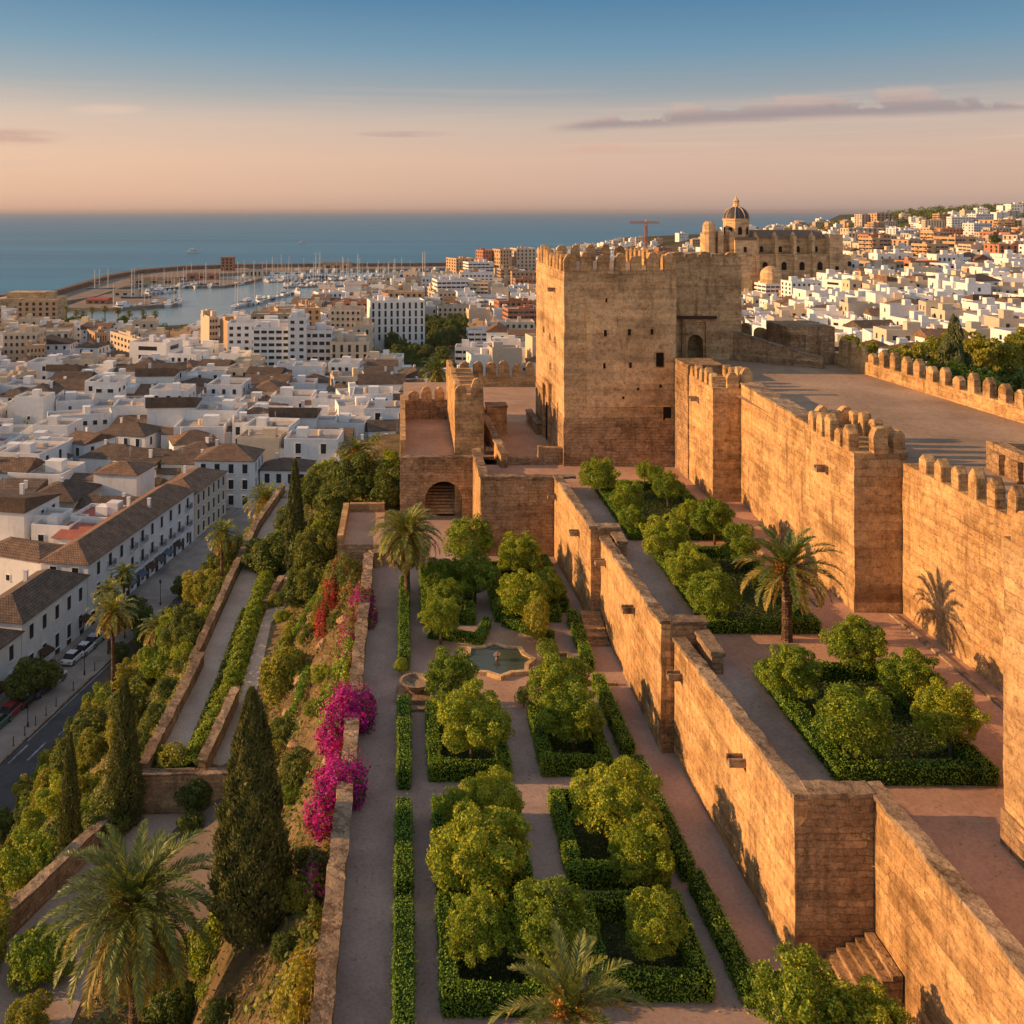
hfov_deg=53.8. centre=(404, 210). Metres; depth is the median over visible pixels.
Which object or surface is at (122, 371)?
town house
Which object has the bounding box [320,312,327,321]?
apartment block
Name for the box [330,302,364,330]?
apartment block
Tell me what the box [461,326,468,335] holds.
leafy tree
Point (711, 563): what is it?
orange tree
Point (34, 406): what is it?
white house
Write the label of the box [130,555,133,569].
window
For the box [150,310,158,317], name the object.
date palm
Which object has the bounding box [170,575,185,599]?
leafy tree
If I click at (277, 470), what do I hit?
white house
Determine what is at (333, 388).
town house
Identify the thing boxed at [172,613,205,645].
leafy tree
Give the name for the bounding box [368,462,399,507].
leafy tree
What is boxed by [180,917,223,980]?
shrub
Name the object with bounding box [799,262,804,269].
window
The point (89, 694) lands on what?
leafy tree
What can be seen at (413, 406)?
court wall
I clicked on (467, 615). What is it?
box hedge
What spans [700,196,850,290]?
cathedral
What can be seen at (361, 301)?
apartment block
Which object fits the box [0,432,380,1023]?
undergrowth
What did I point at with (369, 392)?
town house
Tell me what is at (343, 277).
sailing yacht
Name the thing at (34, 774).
leafy tree
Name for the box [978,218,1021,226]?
apartment block
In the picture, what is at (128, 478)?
white house
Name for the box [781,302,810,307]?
town house
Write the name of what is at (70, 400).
town house
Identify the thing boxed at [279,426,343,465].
town house
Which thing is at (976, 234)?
apartment block
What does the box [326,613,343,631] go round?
shrub
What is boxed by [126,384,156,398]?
town house
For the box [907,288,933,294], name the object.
town house
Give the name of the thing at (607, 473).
orange tree
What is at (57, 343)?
town house
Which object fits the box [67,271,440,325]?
harbour water
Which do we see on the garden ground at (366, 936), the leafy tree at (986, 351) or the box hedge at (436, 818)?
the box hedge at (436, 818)
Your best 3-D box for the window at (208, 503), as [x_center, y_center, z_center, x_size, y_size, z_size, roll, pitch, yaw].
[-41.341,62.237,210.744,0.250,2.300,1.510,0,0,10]
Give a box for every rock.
[284,705,297,719]
[288,738,298,749]
[291,676,306,687]
[306,611,311,619]
[314,638,326,653]
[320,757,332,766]
[334,614,352,628]
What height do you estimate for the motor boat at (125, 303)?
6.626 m
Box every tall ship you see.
[87,269,114,288]
[121,268,150,298]
[311,256,357,278]
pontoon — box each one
[268,278,384,282]
[282,285,343,287]
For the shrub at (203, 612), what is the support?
on the ground at (241, 962)
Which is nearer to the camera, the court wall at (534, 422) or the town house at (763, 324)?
the court wall at (534, 422)
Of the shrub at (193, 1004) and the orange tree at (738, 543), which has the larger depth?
the orange tree at (738, 543)
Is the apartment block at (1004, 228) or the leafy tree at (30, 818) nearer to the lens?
the leafy tree at (30, 818)
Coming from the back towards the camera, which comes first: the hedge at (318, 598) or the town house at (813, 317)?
the town house at (813, 317)
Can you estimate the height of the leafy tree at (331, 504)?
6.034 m
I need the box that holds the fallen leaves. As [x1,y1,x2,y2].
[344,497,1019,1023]
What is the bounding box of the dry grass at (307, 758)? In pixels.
[193,441,382,1023]
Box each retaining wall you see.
[472,448,576,555]
[674,357,722,478]
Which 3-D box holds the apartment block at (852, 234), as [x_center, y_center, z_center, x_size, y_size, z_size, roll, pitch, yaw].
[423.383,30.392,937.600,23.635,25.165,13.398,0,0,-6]
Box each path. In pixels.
[0,814,184,1023]
[213,535,334,765]
[572,490,831,780]
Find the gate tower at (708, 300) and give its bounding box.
[662,251,740,359]
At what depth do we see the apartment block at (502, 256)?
1000.97 m
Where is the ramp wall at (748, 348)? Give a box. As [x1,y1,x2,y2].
[731,331,825,368]
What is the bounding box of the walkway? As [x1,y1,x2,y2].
[156,491,288,763]
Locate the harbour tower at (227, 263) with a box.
[220,256,235,270]
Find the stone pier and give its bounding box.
[485,402,507,434]
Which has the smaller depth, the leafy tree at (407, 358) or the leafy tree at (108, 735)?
the leafy tree at (108, 735)
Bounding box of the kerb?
[0,540,237,763]
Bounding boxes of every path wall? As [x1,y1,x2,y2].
[0,806,132,940]
[138,767,227,813]
[139,483,285,769]
[196,687,239,769]
[263,575,284,608]
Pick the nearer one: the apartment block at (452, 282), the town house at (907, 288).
the town house at (907, 288)
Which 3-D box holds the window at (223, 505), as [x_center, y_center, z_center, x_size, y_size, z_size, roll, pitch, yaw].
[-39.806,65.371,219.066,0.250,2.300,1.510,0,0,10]
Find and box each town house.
[0,351,6,361]
[0,359,26,372]
[0,373,11,383]
[0,375,53,393]
[0,384,29,405]
[0,402,6,417]
[0,418,13,424]
[0,424,12,446]
[0,440,73,460]
[0,441,21,450]
[0,453,44,479]
[0,478,47,491]
[0,483,72,540]
[1,423,32,437]
[7,381,64,417]
[7,430,64,442]
[8,458,90,484]
[13,354,35,361]
[27,354,69,379]
[32,415,82,436]
[33,436,73,454]
[37,477,101,512]
[45,349,74,356]
[46,334,77,353]
[46,360,89,378]
[50,376,95,393]
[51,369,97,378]
[56,391,94,410]
[60,352,100,365]
[73,493,138,512]
[74,338,109,355]
[79,459,167,486]
[85,369,106,374]
[85,372,139,393]
[87,360,116,371]
[91,395,125,410]
[107,349,128,356]
[109,415,146,426]
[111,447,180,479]
[112,395,154,421]
[113,362,145,371]
[115,368,135,382]
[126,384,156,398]
[134,390,217,426]
[135,363,180,383]
[136,356,164,363]
[139,353,170,362]
[142,382,217,401]
[146,360,197,381]
[159,449,203,471]
[160,414,231,448]
[168,347,210,361]
[172,334,198,346]
[172,435,222,451]
[181,375,213,384]
[183,340,218,356]
[184,357,199,368]
[186,399,247,425]
[190,363,227,378]
[196,383,206,393]
[198,358,235,366]
[203,395,235,401]
[206,375,250,401]
[214,340,224,352]
[218,347,251,359]
[226,411,268,443]
[228,359,257,375]
[234,354,264,366]
[237,426,286,461]
[239,391,269,402]
[242,411,299,433]
[245,365,296,377]
[245,372,291,388]
[246,403,268,413]
[249,402,292,408]
[250,376,289,396]
[258,386,316,407]
[269,400,336,428]
[276,358,302,369]
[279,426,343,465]
[287,375,317,393]
[292,359,329,385]
[301,391,344,407]
[306,370,328,393]
[310,405,336,415]
[314,427,353,440]
[327,381,347,393]
[327,412,370,439]
[328,356,362,371]
[335,396,372,414]
[335,432,367,461]
[351,395,399,419]
[352,383,392,400]
[357,372,405,391]
[363,366,394,373]
[365,351,395,365]
[365,416,399,437]
[367,358,398,373]
[380,350,411,369]
[393,376,427,392]
[398,365,430,380]
[406,376,424,381]
[466,348,490,375]
[488,341,521,375]
[494,335,520,346]
[521,342,524,362]
[741,310,753,316]
[741,316,754,322]
[745,316,762,323]
[748,307,773,316]
[752,319,771,335]
[767,309,799,319]
[775,303,806,316]
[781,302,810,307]
[799,313,827,324]
[805,297,836,306]
[807,305,842,316]
[811,302,838,307]
[824,311,862,324]
[829,291,844,306]
[835,318,895,333]
[835,327,858,335]
[835,334,848,352]
[839,297,877,318]
[845,291,865,300]
[847,331,861,341]
[858,284,899,290]
[862,325,899,341]
[862,337,887,348]
[863,306,879,319]
[866,287,910,307]
[873,321,920,341]
[878,278,915,288]
[879,342,931,357]
[880,299,918,319]
[883,292,906,302]
[884,295,918,304]
[884,338,912,344]
[889,311,937,324]
[898,286,923,292]
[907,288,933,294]
[908,289,932,299]
[911,315,948,327]
[914,326,968,341]
[919,296,959,316]
[923,273,964,291]
[930,323,942,327]
[931,303,976,320]
[932,291,953,299]
[935,285,963,295]
[940,294,966,302]
[942,276,978,287]
[943,318,984,327]
[953,278,990,294]
[960,272,1001,284]
[960,292,998,300]
[961,297,999,309]
[961,321,999,338]
[964,309,997,324]
[983,309,1023,327]
[987,305,1021,313]
[990,323,1023,341]
[991,282,1009,293]
[992,282,1023,293]
[995,295,1023,301]
[997,302,1012,309]
[999,294,1009,297]
[1006,289,1023,296]
[1007,302,1023,313]
[1008,298,1020,305]
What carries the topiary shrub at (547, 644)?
on the garden ground at (366, 936)
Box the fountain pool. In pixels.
[465,641,573,680]
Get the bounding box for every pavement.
[0,509,255,760]
[427,630,560,704]
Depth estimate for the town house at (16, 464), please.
225.80 m
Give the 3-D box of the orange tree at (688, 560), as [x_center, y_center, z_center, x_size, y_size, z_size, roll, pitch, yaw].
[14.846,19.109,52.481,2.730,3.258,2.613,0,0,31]
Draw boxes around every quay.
[57,266,445,303]
[68,293,177,310]
[181,278,261,287]
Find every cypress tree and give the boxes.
[54,730,83,854]
[103,676,147,832]
[201,684,300,959]
[282,458,304,571]
[935,313,973,368]
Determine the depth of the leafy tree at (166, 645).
86.72 m
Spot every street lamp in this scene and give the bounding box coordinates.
[26,693,28,726]
[83,644,85,674]
[159,579,161,604]
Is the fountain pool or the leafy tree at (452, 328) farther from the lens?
the leafy tree at (452, 328)
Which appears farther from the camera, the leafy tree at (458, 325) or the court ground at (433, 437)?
the leafy tree at (458, 325)
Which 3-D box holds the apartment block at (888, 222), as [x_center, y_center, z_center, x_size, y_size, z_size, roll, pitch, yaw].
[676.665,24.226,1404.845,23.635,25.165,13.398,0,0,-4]
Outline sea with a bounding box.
[0,212,902,304]
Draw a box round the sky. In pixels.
[0,0,1023,211]
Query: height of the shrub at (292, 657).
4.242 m
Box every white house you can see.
[0,536,62,594]
[0,569,90,660]
[0,628,24,700]
[14,389,54,424]
[31,513,88,542]
[38,483,195,627]
[47,405,111,432]
[51,522,97,544]
[65,427,116,461]
[70,499,125,522]
[78,439,136,472]
[91,461,156,496]
[93,374,125,401]
[96,417,163,447]
[149,382,195,396]
[162,465,227,539]
[168,427,218,449]
[193,439,264,507]
[225,372,244,377]
[241,399,288,408]
[258,453,316,495]
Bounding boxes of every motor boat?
[115,302,122,310]
[122,301,128,306]
[150,299,158,304]
[153,288,158,294]
[164,299,173,307]
[186,248,201,252]
[241,298,248,305]
[246,297,252,305]
[255,295,262,303]
[262,296,268,301]
[278,275,287,280]
[280,289,286,296]
[294,288,300,293]
[298,273,307,278]
[328,274,333,279]
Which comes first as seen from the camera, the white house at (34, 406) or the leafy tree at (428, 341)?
the white house at (34, 406)
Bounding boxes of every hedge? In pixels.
[177,560,277,767]
[183,607,245,767]
[264,615,297,698]
[271,666,310,731]
[273,585,319,650]
[307,569,326,629]
[388,891,418,1023]
[391,796,415,901]
[393,693,413,790]
[396,574,412,670]
[418,563,477,624]
[423,699,513,782]
[427,616,492,644]
[428,793,533,893]
[432,890,552,1022]
[483,560,561,622]
[500,614,555,640]
[524,700,614,777]
[540,554,569,612]
[546,785,673,891]
[565,608,596,670]
[576,885,717,1004]
[589,671,636,756]
[594,479,724,540]
[631,754,698,882]
[651,544,821,634]
[685,866,757,1007]
[752,658,1002,787]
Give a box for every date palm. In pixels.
[33,818,222,1023]
[61,306,70,312]
[71,308,80,316]
[79,310,87,317]
[86,592,138,719]
[88,306,96,313]
[101,306,109,312]
[114,307,120,314]
[125,310,132,317]
[137,609,164,646]
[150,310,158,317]
[242,481,286,521]
[368,502,442,605]
[418,357,455,381]
[488,919,653,1023]
[731,524,845,642]
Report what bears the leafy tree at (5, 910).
on the ground at (241, 962)
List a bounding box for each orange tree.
[416,595,461,644]
[418,557,460,596]
[423,646,479,693]
[424,799,533,907]
[425,577,464,608]
[430,677,514,758]
[434,786,468,824]
[442,513,494,559]
[444,884,512,971]
[448,548,501,603]
[458,764,525,827]
[495,568,549,620]
[497,530,542,573]
[503,871,597,970]
[525,651,593,715]
[528,565,567,602]
[538,682,605,748]
[568,754,667,839]
[578,456,620,498]
[606,813,674,888]
[608,479,644,508]
[616,503,646,528]
[623,885,688,965]
[634,460,656,480]
[638,512,691,557]
[646,465,665,489]
[651,470,685,507]
[664,541,715,587]
[671,499,706,528]
[684,567,742,616]
[688,497,735,544]
[689,554,722,573]
[721,521,761,570]
[744,940,869,1023]
[756,642,823,699]
[810,680,896,760]
[818,612,890,670]
[819,972,913,1023]
[875,646,948,712]
[909,676,991,757]
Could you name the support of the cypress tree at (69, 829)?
on the ground at (241, 962)
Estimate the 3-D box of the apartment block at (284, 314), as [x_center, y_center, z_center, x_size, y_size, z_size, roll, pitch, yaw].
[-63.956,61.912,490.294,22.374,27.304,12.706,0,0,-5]
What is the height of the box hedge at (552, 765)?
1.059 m
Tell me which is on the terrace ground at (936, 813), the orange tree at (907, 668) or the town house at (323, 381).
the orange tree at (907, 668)
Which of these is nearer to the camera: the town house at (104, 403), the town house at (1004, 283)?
the town house at (104, 403)
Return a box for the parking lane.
[0,504,258,733]
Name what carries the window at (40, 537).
in the white house at (48, 530)
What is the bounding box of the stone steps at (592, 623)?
[580,611,609,646]
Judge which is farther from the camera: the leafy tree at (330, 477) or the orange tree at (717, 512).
the leafy tree at (330, 477)
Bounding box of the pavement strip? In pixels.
[0,508,237,708]
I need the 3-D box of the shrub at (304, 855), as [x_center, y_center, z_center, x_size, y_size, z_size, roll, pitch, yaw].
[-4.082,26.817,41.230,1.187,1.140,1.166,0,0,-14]
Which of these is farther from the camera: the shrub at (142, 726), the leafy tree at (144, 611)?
the leafy tree at (144, 611)
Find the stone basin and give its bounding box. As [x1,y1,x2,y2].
[396,673,437,704]
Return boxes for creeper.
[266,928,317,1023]
[296,844,328,952]
[313,620,355,732]
[321,549,362,609]
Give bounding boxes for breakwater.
[0,262,445,296]
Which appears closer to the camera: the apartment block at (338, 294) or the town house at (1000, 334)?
the town house at (1000, 334)
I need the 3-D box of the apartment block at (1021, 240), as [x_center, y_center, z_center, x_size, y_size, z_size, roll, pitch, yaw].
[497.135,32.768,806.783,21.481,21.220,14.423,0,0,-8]
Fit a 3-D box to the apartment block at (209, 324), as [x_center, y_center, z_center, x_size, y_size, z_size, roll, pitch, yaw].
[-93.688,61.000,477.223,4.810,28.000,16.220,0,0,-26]
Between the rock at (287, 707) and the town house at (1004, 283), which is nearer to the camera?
the rock at (287, 707)
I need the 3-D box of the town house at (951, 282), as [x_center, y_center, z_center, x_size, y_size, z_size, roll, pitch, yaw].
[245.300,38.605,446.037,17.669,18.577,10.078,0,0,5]
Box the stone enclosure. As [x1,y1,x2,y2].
[986,440,1023,483]
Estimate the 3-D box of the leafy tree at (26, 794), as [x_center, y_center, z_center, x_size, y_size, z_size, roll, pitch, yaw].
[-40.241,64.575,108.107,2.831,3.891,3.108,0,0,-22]
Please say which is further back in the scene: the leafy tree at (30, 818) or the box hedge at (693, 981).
the leafy tree at (30, 818)
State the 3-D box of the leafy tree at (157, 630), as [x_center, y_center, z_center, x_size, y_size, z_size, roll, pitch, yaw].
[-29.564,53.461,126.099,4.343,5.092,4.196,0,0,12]
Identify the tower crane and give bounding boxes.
[629,220,659,248]
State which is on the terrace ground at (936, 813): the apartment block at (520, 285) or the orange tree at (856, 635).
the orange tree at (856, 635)
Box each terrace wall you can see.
[547,474,627,612]
[594,536,725,752]
[666,636,875,966]
[867,782,1023,1023]
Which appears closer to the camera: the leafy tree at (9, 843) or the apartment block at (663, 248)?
the leafy tree at (9, 843)
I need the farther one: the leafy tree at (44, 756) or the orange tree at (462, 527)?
the leafy tree at (44, 756)
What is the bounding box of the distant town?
[1,202,1023,433]
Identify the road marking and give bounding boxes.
[8,663,109,762]
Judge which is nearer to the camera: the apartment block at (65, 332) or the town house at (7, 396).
the town house at (7, 396)
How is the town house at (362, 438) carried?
on the ground at (241, 962)
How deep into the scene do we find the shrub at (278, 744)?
55.34 m
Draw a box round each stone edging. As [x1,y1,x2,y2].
[411,706,426,711]
[590,681,617,685]
[712,504,820,606]
[889,613,1002,709]
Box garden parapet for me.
[309,549,393,1023]
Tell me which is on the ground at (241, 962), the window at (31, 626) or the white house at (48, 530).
the white house at (48, 530)
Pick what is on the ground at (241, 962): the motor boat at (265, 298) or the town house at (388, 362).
the town house at (388, 362)
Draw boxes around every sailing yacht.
[174,279,181,305]
[181,268,185,288]
[230,280,238,308]
[236,284,245,307]
[275,278,282,297]
[284,268,290,286]
[339,258,345,278]
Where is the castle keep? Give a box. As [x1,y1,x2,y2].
[535,244,676,465]
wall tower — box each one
[689,364,752,501]
[805,404,907,613]
[1000,511,1023,867]
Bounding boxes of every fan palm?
[90,578,127,653]
[109,562,138,607]
[204,518,242,577]
[334,435,378,467]
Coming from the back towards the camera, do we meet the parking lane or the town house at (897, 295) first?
the town house at (897, 295)
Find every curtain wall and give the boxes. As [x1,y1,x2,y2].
[459,360,535,386]
[741,323,766,339]
[741,382,809,565]
[833,338,1023,423]
[902,454,1023,692]
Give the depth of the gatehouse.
81.00 m
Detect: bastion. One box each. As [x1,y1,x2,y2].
[337,502,384,566]
[766,320,834,364]
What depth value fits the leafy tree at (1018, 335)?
110.43 m
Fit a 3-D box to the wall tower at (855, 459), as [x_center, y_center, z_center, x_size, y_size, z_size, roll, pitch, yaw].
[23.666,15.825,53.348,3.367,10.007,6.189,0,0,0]
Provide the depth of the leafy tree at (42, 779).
101.78 m
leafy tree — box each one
[0,806,15,837]
[0,824,56,891]
[0,838,15,852]
[0,850,10,892]
[0,892,13,965]
[1,655,46,700]
[6,821,21,848]
[10,773,36,808]
[13,800,30,822]
[15,795,30,814]
[19,790,32,806]
[20,805,48,833]
[21,818,57,885]
[25,820,82,875]
[28,767,52,805]
[30,761,49,779]
[30,787,48,817]
[34,770,62,816]
[36,744,57,765]
[37,753,52,775]
[41,659,65,689]
[49,745,60,774]
[50,735,67,762]
[50,740,93,774]
[51,737,61,749]
[55,798,88,818]
[58,769,105,806]
[63,709,80,735]
[64,797,94,825]
[66,759,90,775]
[70,715,106,742]
[72,705,107,721]
[75,708,107,727]
[75,726,109,767]
[79,699,103,714]
[81,682,101,704]
[81,795,131,845]
[95,685,109,708]
[101,679,116,716]
[104,711,139,747]
[105,684,149,720]
[109,641,131,661]
[110,662,139,696]
[116,315,129,321]
[117,594,154,638]
[122,654,142,666]
[130,681,151,698]
[131,665,157,687]
[132,622,151,647]
[137,636,172,679]
[154,622,164,637]
[159,607,171,626]
[160,606,204,646]
[160,634,180,656]
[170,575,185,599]
[170,600,197,615]
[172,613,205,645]
[181,568,213,603]
[191,567,220,602]
[200,553,219,571]
[213,534,245,568]
[251,531,289,577]
[272,505,307,529]
[274,522,306,534]
[276,571,309,608]
[286,566,312,579]
[289,527,337,573]
[293,565,323,603]
[301,474,322,508]
[306,513,317,528]
[307,457,337,471]
[307,465,325,483]
[310,511,338,537]
[312,494,320,511]
[315,480,363,531]
[319,464,332,485]
[319,480,331,493]
[326,449,351,488]
[332,465,352,498]
[336,451,383,499]
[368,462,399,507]
[378,449,399,467]
[384,332,401,347]
[389,344,407,354]
[396,338,409,347]
[404,348,419,362]
[404,355,415,361]
[404,359,416,365]
[407,352,420,362]
[408,343,421,353]
[416,357,430,366]
[419,344,434,358]
[424,338,435,348]
[425,318,436,331]
[426,328,436,339]
[430,346,450,360]
[431,317,445,330]
[431,332,450,346]
[432,354,444,366]
[435,327,447,341]
[443,318,463,334]
[446,313,456,323]
[446,326,458,344]
[446,329,460,347]
[456,316,468,333]
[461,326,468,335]
[840,333,860,347]
[858,341,878,354]
[879,342,934,367]
[923,332,972,372]
[929,362,966,384]
[945,360,1000,395]
[962,330,1022,375]
[973,366,1023,400]
[987,340,1023,370]
[989,234,1000,242]
[1003,326,1023,363]
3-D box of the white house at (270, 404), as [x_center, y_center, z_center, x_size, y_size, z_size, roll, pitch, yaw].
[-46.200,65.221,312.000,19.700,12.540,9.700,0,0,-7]
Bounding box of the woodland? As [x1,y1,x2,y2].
[760,203,1023,230]
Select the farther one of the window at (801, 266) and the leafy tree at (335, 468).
the window at (801, 266)
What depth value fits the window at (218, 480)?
216.30 m
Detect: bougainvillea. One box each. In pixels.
[297,746,371,848]
[312,677,379,762]
[313,555,344,638]
[335,582,378,646]
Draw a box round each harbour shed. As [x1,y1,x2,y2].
[86,298,112,303]
[111,289,141,295]
[130,277,180,284]
[187,273,220,279]
[249,266,263,277]
[270,270,305,274]
[322,262,352,267]
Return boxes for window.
[5,574,10,581]
[8,643,14,663]
[29,621,34,641]
[37,534,44,541]
[42,612,47,630]
[54,603,60,621]
[54,631,60,649]
[58,448,61,457]
[66,594,71,611]
[66,622,71,639]
[71,567,78,572]
[75,447,79,456]
[78,586,83,603]
[78,613,83,630]
[96,559,100,576]
[108,551,111,567]
[119,543,123,558]
[130,536,133,550]
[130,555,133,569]
[135,438,139,446]
[140,548,143,562]
[141,529,143,542]
[150,521,154,535]
[150,540,153,554]
[160,515,163,528]
[160,533,162,546]
[169,509,172,522]
[169,527,171,539]
[178,502,181,515]
[178,520,180,533]
[186,497,188,509]
[186,514,188,526]
[186,531,188,544]
[197,492,199,505]
[197,508,199,520]
[197,523,199,535]
[202,489,205,501]
[202,504,205,516]
[202,519,205,531]
[207,485,210,497]
[207,500,210,512]
[212,482,214,493]
[212,496,215,508]
[212,511,215,523]
[214,463,219,469]
[217,478,219,490]
[217,493,219,504]
[217,507,219,517]
[222,475,224,486]
[222,489,224,500]
[222,503,224,515]
[228,464,233,473]
[228,479,233,489]
[228,495,233,504]
[235,426,239,434]
[241,479,247,489]
[241,495,247,505]
[242,464,247,473]
[264,473,269,482]
[275,473,281,483]
[287,473,290,483]
[295,443,301,453]
[320,443,326,454]
[375,412,380,419]
[603,329,606,336]
[627,328,630,335]
[655,352,664,367]
[662,405,671,423]
[781,262,786,269]
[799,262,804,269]
[817,262,822,269]
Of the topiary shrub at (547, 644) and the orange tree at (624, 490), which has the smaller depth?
the topiary shrub at (547, 644)
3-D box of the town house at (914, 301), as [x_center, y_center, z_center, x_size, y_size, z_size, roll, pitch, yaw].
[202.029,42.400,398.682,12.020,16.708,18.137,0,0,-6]
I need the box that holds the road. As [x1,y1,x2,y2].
[0,661,110,812]
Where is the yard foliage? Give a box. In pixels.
[24,303,461,477]
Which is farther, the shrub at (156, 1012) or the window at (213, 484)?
the window at (213, 484)
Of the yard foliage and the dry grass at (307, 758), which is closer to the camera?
the dry grass at (307, 758)
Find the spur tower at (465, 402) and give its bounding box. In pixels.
[446,360,483,515]
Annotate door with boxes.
[55,638,59,654]
[91,610,94,625]
[137,575,139,586]
[173,545,175,556]
[542,377,550,445]
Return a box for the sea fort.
[0,290,66,318]
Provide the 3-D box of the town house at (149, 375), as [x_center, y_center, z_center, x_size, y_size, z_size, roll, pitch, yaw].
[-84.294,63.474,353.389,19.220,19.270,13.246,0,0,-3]
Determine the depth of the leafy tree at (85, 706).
118.57 m
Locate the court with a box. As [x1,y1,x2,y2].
[155,800,231,944]
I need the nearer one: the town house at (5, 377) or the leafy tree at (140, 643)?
the leafy tree at (140, 643)
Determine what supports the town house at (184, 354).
on the ground at (241, 962)
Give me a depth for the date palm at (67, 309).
665.74 m
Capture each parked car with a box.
[0,701,23,718]
[0,713,11,727]
[18,690,36,707]
[34,683,52,697]
[52,670,67,686]
[61,649,82,664]
[75,641,96,656]
[85,632,104,645]
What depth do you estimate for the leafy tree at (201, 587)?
92.95 m
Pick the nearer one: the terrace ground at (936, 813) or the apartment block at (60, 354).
the terrace ground at (936, 813)
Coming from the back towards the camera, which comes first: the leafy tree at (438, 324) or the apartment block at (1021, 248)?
the apartment block at (1021, 248)
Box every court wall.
[400,386,446,454]
[484,408,508,467]
[507,445,561,464]
[525,409,541,433]
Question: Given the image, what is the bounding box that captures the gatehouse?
[399,454,494,519]
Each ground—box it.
[1,208,1023,1023]
[334,516,903,1023]
[403,382,547,459]
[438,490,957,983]
[486,465,1023,946]
[714,360,1023,500]
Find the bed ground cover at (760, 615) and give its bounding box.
[438,489,960,983]
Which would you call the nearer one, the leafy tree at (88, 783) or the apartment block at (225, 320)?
the leafy tree at (88, 783)
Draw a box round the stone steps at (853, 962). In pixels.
[809,932,902,1019]
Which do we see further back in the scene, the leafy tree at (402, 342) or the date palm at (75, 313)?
the date palm at (75, 313)
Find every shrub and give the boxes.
[4,988,52,1023]
[5,922,76,995]
[93,789,112,805]
[101,769,117,791]
[124,1020,155,1023]
[136,718,153,735]
[136,731,151,751]
[141,979,173,1018]
[144,702,165,727]
[144,974,193,1023]
[146,698,166,715]
[152,741,201,768]
[156,678,177,699]
[167,979,201,1020]
[170,641,193,668]
[171,656,188,674]
[174,778,212,810]
[176,809,203,836]
[180,630,198,647]
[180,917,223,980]
[185,953,209,980]
[189,920,222,975]
[194,605,211,618]
[194,961,217,1005]
[200,996,233,1023]
[201,593,217,611]
[207,586,220,596]
[207,886,235,933]
[213,576,225,587]
[224,568,229,576]
[241,538,279,569]
[257,645,310,705]
[267,592,282,607]
[269,931,299,962]
[270,717,293,741]
[272,738,287,763]
[273,609,289,623]
[278,758,308,789]
[278,874,317,914]
[282,746,312,775]
[282,785,299,809]
[292,845,314,873]
[298,631,312,646]
[302,623,314,633]
[302,699,316,717]
[309,690,334,719]
[311,664,329,684]
[312,578,319,590]
[313,601,330,614]
[319,680,328,691]
[325,666,336,676]
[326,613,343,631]
[326,670,338,680]
[393,657,407,675]
[513,686,529,706]
[521,597,550,643]
[536,638,560,660]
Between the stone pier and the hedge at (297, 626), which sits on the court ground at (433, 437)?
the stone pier
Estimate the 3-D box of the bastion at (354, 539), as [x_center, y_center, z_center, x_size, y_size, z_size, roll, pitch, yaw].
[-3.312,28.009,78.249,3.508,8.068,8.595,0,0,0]
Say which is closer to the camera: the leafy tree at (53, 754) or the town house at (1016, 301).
the leafy tree at (53, 754)
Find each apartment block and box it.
[0,331,4,345]
[3,324,45,359]
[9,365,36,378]
[17,297,60,320]
[26,337,44,357]
[39,320,73,338]
[46,325,72,338]
[57,353,80,356]
[87,326,106,342]
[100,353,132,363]
[110,330,141,351]
[129,335,182,363]
[201,309,217,343]
[220,315,244,350]
[227,315,287,353]
[251,310,290,318]
[253,319,287,366]
[274,304,319,325]
[288,309,309,361]
[299,299,317,305]
[307,322,334,362]
[314,290,346,297]
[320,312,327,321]
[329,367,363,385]
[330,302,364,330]
[330,334,369,363]
[333,298,366,313]
[334,330,366,337]
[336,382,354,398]
[361,287,384,292]
[367,295,424,350]
[388,289,423,298]
[424,283,431,295]
[430,288,455,301]
[432,275,474,290]
[436,301,468,319]
[439,274,459,277]
[446,256,473,273]
[455,339,491,363]
[460,268,478,274]
[461,270,492,280]
[463,259,493,275]
[466,325,487,343]
[468,278,491,295]
[476,248,492,261]
[476,293,506,297]
[476,296,501,306]
[485,315,534,328]
[492,247,511,267]
[494,297,532,307]
[497,266,518,277]
[502,304,535,324]
[510,246,535,270]
[510,270,535,284]
[511,283,535,288]
[513,276,535,283]
[595,247,600,255]
[654,246,671,251]
[678,246,694,251]
[683,247,695,251]
[753,281,780,295]
[781,276,821,295]
[822,274,851,290]
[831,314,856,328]
[840,226,885,233]
[841,230,870,240]
[849,250,873,259]
[854,214,868,227]
[857,232,889,240]
[858,259,903,269]
[859,235,891,251]
[867,221,885,227]
[868,213,892,221]
[876,219,896,225]
[878,233,896,238]
[879,231,903,234]
[886,226,897,234]
[892,226,912,229]
[892,238,941,245]
[894,257,939,265]
[898,229,916,232]
[901,231,919,236]
[911,240,949,256]
[920,226,939,230]
[920,229,949,238]
[921,218,944,227]
[930,260,974,269]
[932,212,950,226]
[933,234,975,246]
[937,227,962,235]
[946,215,973,228]
[958,241,985,253]
[962,221,991,235]
[967,212,993,222]
[974,230,991,236]
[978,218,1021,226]
[979,230,1004,236]
[983,225,1010,231]
[984,241,1019,253]
[993,220,1015,227]
[999,231,1023,234]
[1003,232,1023,239]
[1003,238,1023,243]
[1011,226,1023,231]
[1019,244,1023,257]

